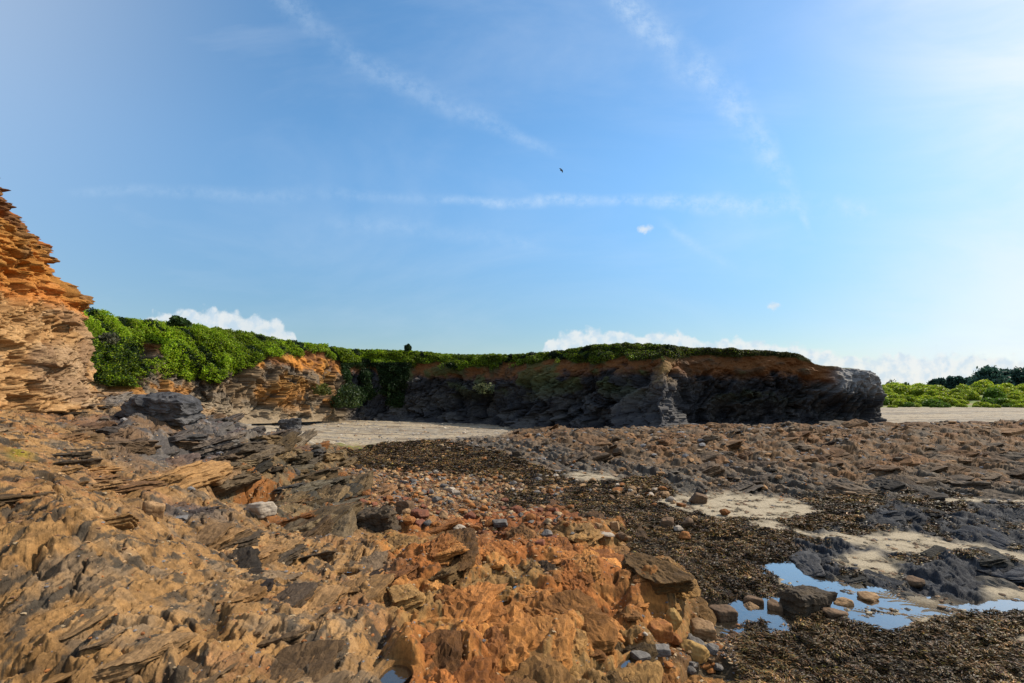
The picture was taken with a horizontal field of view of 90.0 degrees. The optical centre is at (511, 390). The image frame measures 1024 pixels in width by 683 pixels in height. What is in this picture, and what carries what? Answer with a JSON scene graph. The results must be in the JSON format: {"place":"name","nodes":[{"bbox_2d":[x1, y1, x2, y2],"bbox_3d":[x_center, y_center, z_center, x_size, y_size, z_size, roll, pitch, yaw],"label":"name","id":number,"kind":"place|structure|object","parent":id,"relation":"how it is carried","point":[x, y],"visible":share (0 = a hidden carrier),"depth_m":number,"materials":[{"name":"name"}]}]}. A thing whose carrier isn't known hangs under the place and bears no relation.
{"place":"outdoors","nodes":[
{"label":"outdoors","id":0,"kind":"place"},
{"bbox_2d":[0,187,103,414],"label":"hill","id":1,"kind":"structure","parent":0,"point":[47,348],"depth_m":11.56,"materials":[{"name":"stone"}]},
{"bbox_2d":[61,390,301,514],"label":"ground","id":2,"kind":"structure","parent":0,"point":[146,446],"depth_m":10.31,"materials":[{"name":"stone"}]},
{"bbox_2d":[91,428,397,560],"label":"ground","id":3,"kind":"structure","parent":0,"point":[338,518],"depth_m":10.15,"materials":[{"name":"stone"}]},
{"bbox_2d":[167,426,342,493],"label":"ground","id":4,"kind":"structure","parent":0,"point":[201,444],"depth_m":11.81,"materials":[{"name":"stone"}]},
{"bbox_2d":[88,318,887,428],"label":"hill","id":5,"kind":"structure","parent":0,"point":[658,392],"depth_m":39.92,"materials":[{"name":"stone"}]},
{"bbox_2d":[97,332,120,344],"bbox_3d":[-20.238,-2.597,25.563,1.086,0.705,1.145,0,0,0],"label":"cliff bush","id":6,"kind":"object","parent":5,"relation":"on","point":[111,339],"visible":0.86,"depth_m":25.44,"materials":[{"name":"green plant"}]},
{"bbox_2d":[166,315,191,326],"bbox_3d":[-20.198,-4.205,31.109,1.380,0.711,1.071,0,0,-20],"label":"cliff bush","id":7,"kind":"object","parent":5,"relation":"on","point":[176,320],"visible":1,"depth_m":30.87,"materials":[{"name":"green plant"}]},
{"bbox_2d":[311,383,333,395],"bbox_3d":[-14.458,-0.114,39.169,1.509,1.041,1.945,0,0,0],"label":"cliff bush","id":8,"kind":"object","parent":5,"relation":"on","point":[322,389],"visible":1,"depth_m":38.76,"materials":[{"name":"green plant"}]},
{"bbox_2d":[330,381,364,408],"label":"cliff bush","id":9,"kind":"object","parent":5,"relation":"on","point":[347,396],"visible":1,"depth_m":42.19,"materials":[{"name":"green plant"}]},
{"bbox_2d":[404,343,411,351],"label":"cliff bush","id":10,"kind":"object","parent":5,"relation":"on","point":[407,347],"visible":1,"depth_m":48.30,"materials":[{"name":"green plant"}]},
{"bbox_2d":[83,307,810,407],"bbox_3d":[-4.400,-1.442,42.212,53.270,6.329,26.502,0,0,-23],"label":"clifftop scrub","id":11,"kind":"object","parent":5,"relation":"on","point":[162,330],"visible":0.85,"depth_m":36.08,"materials":[{"name":"green plant"}]},
{"bbox_2d":[472,382,494,394],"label":"cliff bush","id":12,"kind":"object","parent":5,"relation":"on","point":[484,389],"visible":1,"depth_m":45.33,"materials":[{"name":"green plant"}]},
{"bbox_2d":[0,395,1023,682],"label":"ground","id":13,"kind":"structure","parent":0,"point":[30,575],"depth_m":6.22,"materials":[{"name":"stone"}]},
{"bbox_2d":[142,500,165,518],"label":"boulder","id":14,"kind":"object","parent":13,"relation":"on","point":[154,509],"visible":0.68,"depth_m":5.61,"materials":[{"name":"beige stone"}]},
{"bbox_2d":[113,392,205,426],"bbox_3d":[-8.377,0.448,12.306,1.583,0.855,1.425,7,2,-9],"label":"boulder","id":15,"kind":"object","parent":13,"relation":"on","point":[174,409],"visible":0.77,"depth_m":11.79,"materials":[{"name":"stone"}]},
{"bbox_2d":[245,501,276,518],"bbox_3d":[-3.900,1.848,7.895,0.441,0.252,0.336,-10,-5,28],"label":"boulder","id":16,"kind":"object","parent":13,"relation":"on","point":[261,510],"visible":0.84,"depth_m":7.77,"materials":[{"name":"stone"}]},
{"bbox_2d":[278,418,301,429],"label":"boulder","id":17,"kind":"object","parent":13,"relation":"on","point":[290,423],"visible":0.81,"depth_m":33.02,"materials":[{"name":"stone"}]},
{"bbox_2d":[356,505,400,532],"bbox_3d":[-2.309,2.227,8.625,0.816,0.517,0.653,-6,-2,17],"label":"boulder","id":18,"kind":"object","parent":13,"relation":"on","point":[381,519],"visible":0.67,"depth_m":8.41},
{"bbox_2d":[248,420,508,444],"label":"shingle","id":19,"kind":"object","parent":13,"relation":"on","point":[337,441],"visible":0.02,"depth_m":36.34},
{"bbox_2d":[396,501,414,514],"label":"stone","id":20,"kind":"object","parent":13,"relation":"on","point":[401,506],"visible":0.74,"depth_m":10.18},
{"bbox_2d":[403,516,415,525],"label":"cobble","id":21,"kind":"object","parent":13,"relation":"on","point":[408,520],"visible":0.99,"depth_m":8.94,"materials":[{"name":"orange stone"}]},
{"bbox_2d":[414,519,424,527],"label":"cobble","id":22,"kind":"object","parent":13,"relation":"on","point":[419,522],"visible":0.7,"depth_m":9.02,"materials":[{"name":"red stone"}]},
{"bbox_2d":[411,509,428,518],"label":"stone","id":23,"kind":"object","parent":13,"relation":"on","point":[419,514],"visible":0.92,"depth_m":9.80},
{"bbox_2d":[431,496,441,502],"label":"cobble","id":24,"kind":"object","parent":13,"relation":"on","point":[435,499],"visible":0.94,"depth_m":12.32,"materials":[{"name":"grey stone"}]},
{"bbox_2d":[438,510,447,518],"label":"cobble","id":25,"kind":"object","parent":13,"relation":"on","point":[442,513],"visible":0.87,"depth_m":9.61,"materials":[{"name":"beige stone"}]},
{"bbox_2d":[463,511,475,518],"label":"stone","id":26,"kind":"object","parent":13,"relation":"on","point":[471,514],"visible":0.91,"depth_m":10.42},
{"bbox_2d":[485,518,493,526],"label":"cobble","id":27,"kind":"object","parent":13,"relation":"on","point":[489,522],"visible":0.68,"depth_m":9.68,"materials":[{"name":"orange stone"}]},
{"bbox_2d":[492,519,507,527],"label":"stone","id":28,"kind":"object","parent":13,"relation":"on","point":[499,523],"visible":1,"depth_m":9.51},
{"bbox_2d":[0,396,1023,682],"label":"pebbles","id":29,"kind":"object","parent":13,"relation":"on","point":[680,648],"visible":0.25,"depth_m":6.03,"materials":[{"name":"stone"}]},
{"bbox_2d":[327,425,697,542],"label":"cobbles","id":30,"kind":"object","parent":13,"relation":"on","point":[419,494],"visible":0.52,"depth_m":13.92,"materials":[{"name":"stone"}]},
{"bbox_2d":[510,506,522,512],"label":"cobble","id":31,"kind":"object","parent":13,"relation":"on","point":[516,509],"visible":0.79,"depth_m":10.92,"materials":[{"name":"red stone"}]},
{"bbox_2d":[512,451,521,456],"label":"stone","id":32,"kind":"object","parent":13,"relation":"on","point":[516,453],"visible":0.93,"depth_m":22.11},
{"bbox_2d":[525,513,535,520],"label":"cobble","id":33,"kind":"object","parent":13,"relation":"on","point":[529,516],"visible":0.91,"depth_m":9.79,"materials":[{"name":"orange stone"}]},
{"bbox_2d":[42,415,1023,520],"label":"rubble","id":34,"kind":"object","parent":13,"relation":"on","point":[660,472],"visible":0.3,"depth_m":21.70,"materials":[{"name":"stone"}]},
{"bbox_2d":[535,539,544,545],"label":"cobble","id":35,"kind":"object","parent":13,"relation":"on","point":[541,542],"visible":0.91,"depth_m":7.70,"materials":[{"name":"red stone"}]},
{"bbox_2d":[541,529,552,536],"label":"cobble","id":36,"kind":"object","parent":13,"relation":"on","point":[545,532],"visible":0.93,"depth_m":8.41,"materials":[{"name":"grey stone"}]},
{"bbox_2d":[601,532,614,536],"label":"stone","id":37,"kind":"object","parent":13,"relation":"on","point":[608,534],"visible":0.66,"depth_m":9.05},
{"bbox_2d":[610,521,619,530],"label":"stone","id":38,"kind":"object","parent":13,"relation":"on","point":[614,525],"visible":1,"depth_m":9.81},
{"bbox_2d":[615,532,625,540],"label":"stone","id":39,"kind":"object","parent":13,"relation":"on","point":[620,536],"visible":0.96,"depth_m":9.29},
{"bbox_2d":[647,618,673,642],"bbox_3d":[1.517,2.506,5.324,0.263,0.190,0.202,0,0,-18],"label":"boulder","id":40,"kind":"object","parent":13,"relation":"on","point":[660,629],"visible":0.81,"depth_m":5.26,"materials":[{"name":"orange stone"}]},
{"bbox_2d":[656,644,670,656],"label":"boulder","id":41,"kind":"object","parent":13,"relation":"on","point":[663,650],"visible":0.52,"depth_m":4.88,"materials":[{"name":"grey stone"}]},
{"bbox_2d":[664,661,673,667],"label":"cobble","id":42,"kind":"object","parent":13,"relation":"on","point":[668,664],"visible":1,"depth_m":4.78,"materials":[{"name":"orange stone"}]},
{"bbox_2d":[665,608,681,630],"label":"stone","id":43,"kind":"object","parent":13,"relation":"on","point":[673,617],"visible":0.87,"depth_m":5.66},
{"bbox_2d":[671,633,681,645],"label":"stone","id":44,"kind":"object","parent":13,"relation":"on","point":[677,639],"visible":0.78,"depth_m":5.48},
{"bbox_2d":[343,439,1023,682],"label":"seaweed","id":45,"kind":"object","parent":13,"relation":"on","point":[400,454],"visible":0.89,"depth_m":8.55,"materials":[{"name":"plant"}]},
{"bbox_2d":[659,517,673,527],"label":"stone","id":46,"kind":"object","parent":45,"relation":"on","point":[665,522],"visible":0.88,"depth_m":11.01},
{"bbox_2d":[679,531,690,539],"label":"stone","id":47,"kind":"object","parent":45,"relation":"on","point":[684,535],"visible":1,"depth_m":10.01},
{"bbox_2d":[682,517,692,526],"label":"stone","id":48,"kind":"object","parent":45,"relation":"on","point":[687,521],"visible":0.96,"depth_m":11.19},
{"bbox_2d":[687,665,695,674],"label":"cobble","id":49,"kind":"object","parent":13,"relation":"on","point":[691,670],"visible":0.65,"depth_m":5.11,"materials":[{"name":"grey stone"}]},
{"bbox_2d":[680,639,709,663],"bbox_3d":[1.915,2.767,5.386,0.299,0.238,0.297,0,0,25],"label":"boulder","id":50,"kind":"object","parent":13,"relation":"on","point":[700,654],"visible":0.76,"depth_m":5.30,"materials":[{"name":"yellow stone"}]},
{"bbox_2d":[686,635,704,645],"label":"boulder","id":51,"kind":"object","parent":13,"relation":"on","point":[696,639],"visible":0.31,"depth_m":5.64,"materials":[{"name":"grey stone"}]},
{"bbox_2d":[689,492,707,503],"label":"boulder","id":52,"kind":"object","parent":13,"relation":"on","point":[698,498],"visible":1,"depth_m":13.50,"materials":[{"name":"brown stone"}]},
{"bbox_2d":[690,617,716,641],"bbox_3d":[2.199,2.788,5.953,0.313,0.212,0.238,0,0,14],"label":"boulder","id":53,"kind":"object","parent":13,"relation":"on","point":[703,629],"visible":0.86,"depth_m":5.86,"materials":[{"name":"beige stone"}]},
{"bbox_2d":[705,643,718,654],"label":"stone","id":54,"kind":"object","parent":13,"relation":"on","point":[713,648],"visible":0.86,"depth_m":5.59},
{"bbox_2d":[714,663,723,670],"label":"stone","id":55,"kind":"object","parent":13,"relation":"on","point":[718,667],"visible":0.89,"depth_m":5.49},
{"bbox_2d":[709,604,737,625],"bbox_3d":[2.807,2.993,6.817,0.337,0.218,0.278,0,0,-7],"label":"boulder","id":56,"kind":"object","parent":13,"relation":"on","point":[726,614],"visible":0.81,"depth_m":6.71,"materials":[{"name":"brown stone"}]},
{"bbox_2d":[719,509,730,515],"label":"stone","id":57,"kind":"object","parent":13,"relation":"on","point":[724,512],"visible":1,"depth_m":12.28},
{"bbox_2d":[743,602,758,612],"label":"stone","id":58,"kind":"object","parent":13,"relation":"on","point":[750,607],"visible":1,"depth_m":7.09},
{"bbox_2d":[743,595,764,607],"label":"boulder","id":59,"kind":"object","parent":13,"relation":"on","point":[758,601],"visible":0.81,"depth_m":7.23,"materials":[{"name":"brown stone"}]},
{"bbox_2d":[767,598,783,616],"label":"stone","id":60,"kind":"object","parent":13,"relation":"on","point":[774,607],"visible":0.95,"depth_m":7.03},
{"bbox_2d":[776,584,837,617],"bbox_3d":[4.109,2.929,7.132,0.741,0.387,0.556,6,-9,-17],"label":"boulder","id":61,"kind":"object","parent":13,"relation":"on","point":[805,601],"visible":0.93,"depth_m":6.99,"materials":[{"name":"stone"}]},
{"bbox_2d":[821,607,848,618],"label":"boulder","id":62,"kind":"object","parent":13,"relation":"on","point":[832,613],"visible":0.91,"depth_m":6.78,"materials":[{"name":"brown stone"}]},
{"bbox_2d":[653,491,1023,677],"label":"pool gravel","id":63,"kind":"structure","parent":13,"relation":"on","point":[868,613],"depth_m":8.57,"materials":[{"name":"gravel"}]},
{"bbox_2d":[834,597,854,607],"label":"stone","id":64,"kind":"object","parent":13,"relation":"on","point":[844,602],"visible":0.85,"depth_m":7.20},
{"bbox_2d":[0,0,1023,384],"label":"sky","id":65,"kind":"structure","parent":0,"point":[840,183],"materials":[{"name":"blue"}]},
{"bbox_2d":[378,473,725,682],"bbox_3d":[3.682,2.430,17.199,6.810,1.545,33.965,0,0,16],"label":"ground","id":66,"kind":"structure","parent":0,"point":[512,639],"depth_m":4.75,"materials":[{"name":"stone"}]},
{"bbox_2d":[630,650,650,661],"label":"stone","id":67,"kind":"object","parent":66,"relation":"on","point":[637,655],"visible":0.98,"depth_m":4.63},
{"bbox_2d":[706,538,733,541],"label":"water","id":68,"kind":"structure","parent":0,"point":[717,539],"depth_m":10.61,"materials":[{"name":"liquid"}]},
{"bbox_2d":[458,419,1023,501],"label":"ground","id":69,"kind":"structure","parent":0,"point":[895,483],"depth_m":19.69,"materials":[{"name":"stone"}]},
{"bbox_2d":[749,560,1023,621],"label":"water","id":70,"kind":"structure","parent":0,"point":[787,571],"depth_m":7.64,"materials":[{"name":"blue liquid"}]},
{"bbox_2d":[857,591,879,601],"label":"boulder","id":71,"kind":"object","parent":70,"relation":"in","point":[869,596],"visible":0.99,"depth_m":7.37,"materials":[{"name":"beige stone"}]},
{"bbox_2d":[788,500,1023,599],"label":"ground","id":72,"kind":"structure","parent":0,"point":[808,563],"depth_m":8.72,"materials":[{"name":"stone"}]},
{"bbox_2d":[903,575,924,587],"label":"boulder","id":73,"kind":"object","parent":72,"relation":"on","point":[914,581],"visible":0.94,"depth_m":7.84,"materials":[{"name":"brown stone"}]},
{"bbox_2d":[883,395,982,406],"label":"terrain","id":74,"kind":"structure","parent":0,"point":[970,404],"depth_m":95.73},
{"bbox_2d":[886,392,898,397],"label":"dune bush","id":75,"kind":"object","parent":74,"relation":"on","point":[891,395],"visible":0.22,"depth_m":100.34,"materials":[{"name":"green plant"}]},
{"bbox_2d":[882,382,910,388],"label":"dune bush","id":76,"kind":"object","parent":74,"relation":"on","point":[892,385],"visible":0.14,"depth_m":110.83,"materials":[{"name":"green plant"}]},
{"bbox_2d":[892,398,907,406],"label":"dune bush","id":77,"kind":"object","parent":74,"relation":"on","point":[899,402],"visible":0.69,"depth_m":92.82,"materials":[{"name":"green plant"}]},
{"bbox_2d":[892,383,916,394],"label":"dune bush","id":78,"kind":"object","parent":74,"relation":"on","point":[902,389],"visible":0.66,"depth_m":105.39,"materials":[{"name":"green plant"}]},
{"bbox_2d":[895,394,915,401],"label":"dune bush","id":79,"kind":"object","parent":74,"relation":"on","point":[910,398],"visible":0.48,"depth_m":98.08,"materials":[{"name":"green plant"}]},
{"bbox_2d":[900,402,914,406],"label":"dune bush","id":80,"kind":"object","parent":74,"relation":"on","point":[908,404],"visible":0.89,"depth_m":91.66,"materials":[{"name":"green plant"}]},
{"bbox_2d":[908,388,926,396],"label":"dune bush","id":81,"kind":"object","parent":74,"relation":"on","point":[914,392],"visible":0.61,"depth_m":104.12,"materials":[{"name":"green plant"}]},
{"bbox_2d":[914,397,925,403],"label":"dune bush","id":82,"kind":"object","parent":74,"relation":"on","point":[919,400],"visible":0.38,"depth_m":95.78,"materials":[{"name":"green plant"}]},
{"bbox_2d":[913,383,931,387],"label":"dune bush","id":83,"kind":"object","parent":74,"relation":"on","point":[918,385],"visible":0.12,"depth_m":110.57,"materials":[{"name":"green plant"}]},
{"bbox_2d":[917,384,949,394],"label":"dune bush","id":84,"kind":"object","parent":74,"relation":"on","point":[936,387],"visible":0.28,"depth_m":103.73,"materials":[{"name":"green plant"}]},
{"bbox_2d":[921,399,945,406],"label":"dune bush","id":85,"kind":"object","parent":74,"relation":"on","point":[927,402],"visible":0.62,"depth_m":93.10,"materials":[{"name":"green plant"}]},
{"bbox_2d":[922,389,947,396],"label":"dune bush","id":86,"kind":"object","parent":74,"relation":"on","point":[933,392],"visible":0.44,"depth_m":100.66,"materials":[{"name":"green plant"}]},
{"bbox_2d":[930,403,943,407],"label":"dune bush","id":87,"kind":"object","parent":74,"relation":"on","point":[934,405],"visible":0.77,"depth_m":89.30,"materials":[{"name":"green plant"}]},
{"bbox_2d":[933,377,951,389],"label":"pine tree","id":88,"kind":"object","parent":74,"relation":"on","point":[942,381],"visible":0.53,"depth_m":167.03,"materials":[{"name":"green plant"}]},
{"bbox_2d":[931,395,960,405],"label":"dune bush","id":89,"kind":"object","parent":74,"relation":"on","point":[952,401],"visible":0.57,"depth_m":94.86,"materials":[{"name":"green plant"}]},
{"bbox_2d":[946,375,955,387],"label":"pine tree","id":90,"kind":"object","parent":74,"relation":"on","point":[949,378],"visible":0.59,"depth_m":167.06,"materials":[{"name":"green plant"}]},
{"bbox_2d":[947,394,965,399],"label":"dune bush","id":91,"kind":"object","parent":74,"relation":"on","point":[959,397],"visible":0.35,"depth_m":98.22,"materials":[{"name":"green plant"}]},
{"bbox_2d":[949,388,964,394],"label":"dune bush","id":92,"kind":"object","parent":74,"relation":"on","point":[952,391],"visible":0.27,"depth_m":104.22,"materials":[{"name":"green plant"}]},
{"bbox_2d":[951,375,965,389],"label":"pine tree","id":93,"kind":"object","parent":74,"relation":"on","point":[958,380],"visible":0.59,"depth_m":164.63,"materials":[{"name":"green plant"}]},
{"bbox_2d":[952,392,971,400],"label":"dune bush","id":94,"kind":"object","parent":74,"relation":"on","point":[966,395],"visible":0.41,"depth_m":98.85,"materials":[{"name":"green plant"}]},
{"bbox_2d":[956,383,971,389],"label":"dune bush","id":95,"kind":"object","parent":74,"relation":"on","point":[963,386],"visible":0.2,"depth_m":104.75,"materials":[{"name":"green plant"}]},
{"bbox_2d":[963,389,981,399],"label":"dune bush","id":96,"kind":"object","parent":74,"relation":"on","point":[975,395],"visible":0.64,"depth_m":98.98,"materials":[{"name":"green plant"}]},
{"bbox_2d":[971,387,985,394],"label":"dune bush","id":97,"kind":"object","parent":74,"relation":"on","point":[979,390],"visible":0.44,"depth_m":105.41,"materials":[{"name":"green plant"}]},
{"bbox_2d":[970,379,993,387],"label":"dune bush","id":98,"kind":"object","parent":74,"relation":"on","point":[983,383],"visible":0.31,"depth_m":110.33,"materials":[{"name":"green plant"}]},
{"bbox_2d":[966,365,1014,385],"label":"pine tree","id":99,"kind":"object","parent":74,"relation":"on","point":[994,375],"visible":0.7,"depth_m":148.31,"materials":[{"name":"green plant"}]},
{"bbox_2d":[981,402,1000,407],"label":"dune bush","id":100,"kind":"object","parent":74,"relation":"on","point":[987,405],"visible":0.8,"depth_m":89.17,"materials":[{"name":"green plant"}]},
{"bbox_2d":[980,397,1005,404],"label":"dune bush","id":101,"kind":"object","parent":74,"relation":"on","point":[997,400],"visible":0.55,"depth_m":92.97,"materials":[{"name":"green plant"}]},
{"bbox_2d":[982,387,1006,398],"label":"dune bush","id":102,"kind":"object","parent":74,"relation":"on","point":[994,392],"visible":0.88,"depth_m":99.35,"materials":[{"name":"green plant"}]},
{"bbox_2d":[987,386,1017,392],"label":"dune bush","id":103,"kind":"object","parent":74,"relation":"on","point":[1005,389],"visible":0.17,"depth_m":103.12,"materials":[{"name":"green plant"}]},
{"bbox_2d":[997,383,1015,388],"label":"dune bush","id":104,"kind":"object","parent":74,"relation":"on","point":[1007,385],"visible":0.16,"depth_m":113.34,"materials":[{"name":"green plant"}]},
{"bbox_2d":[998,367,1016,383],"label":"pine tree","id":105,"kind":"object","parent":74,"relation":"on","point":[1008,371],"visible":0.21,"depth_m":152.59,"materials":[{"name":"green plant"}]},
{"bbox_2d":[1001,398,1019,404],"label":"dune bush","id":106,"kind":"object","parent":74,"relation":"on","point":[1011,401],"visible":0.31,"depth_m":92.03,"materials":[{"name":"green plant"}]},
{"bbox_2d":[1005,390,1023,396],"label":"dune bush","id":107,"kind":"object","parent":74,"relation":"on","point":[1019,393],"visible":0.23,"depth_m":100.02,"materials":[{"name":"green plant"}]},
{"bbox_2d":[1006,395,1023,399],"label":"dune bush","id":108,"kind":"object","parent":74,"relation":"on","point":[1015,397],"visible":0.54,"depth_m":98.36,"materials":[{"name":"green plant"}]},
{"bbox_2d":[1008,366,1023,385],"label":"pine tree","id":109,"kind":"object","parent":74,"relation":"on","point":[1018,375],"visible":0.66,"depth_m":149.77,"materials":[{"name":"green plant"}]},
{"bbox_2d":[1012,403,1023,407],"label":"dune bush","id":110,"kind":"object","parent":74,"relation":"on","point":[1019,405],"visible":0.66,"depth_m":89.36,"materials":[{"name":"green plant"}]},
{"bbox_2d":[1014,384,1023,391],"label":"dune bush","id":111,"kind":"object","parent":74,"relation":"on","point":[1020,387],"visible":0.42,"depth_m":111.28,"materials":[{"name":"green plant"}]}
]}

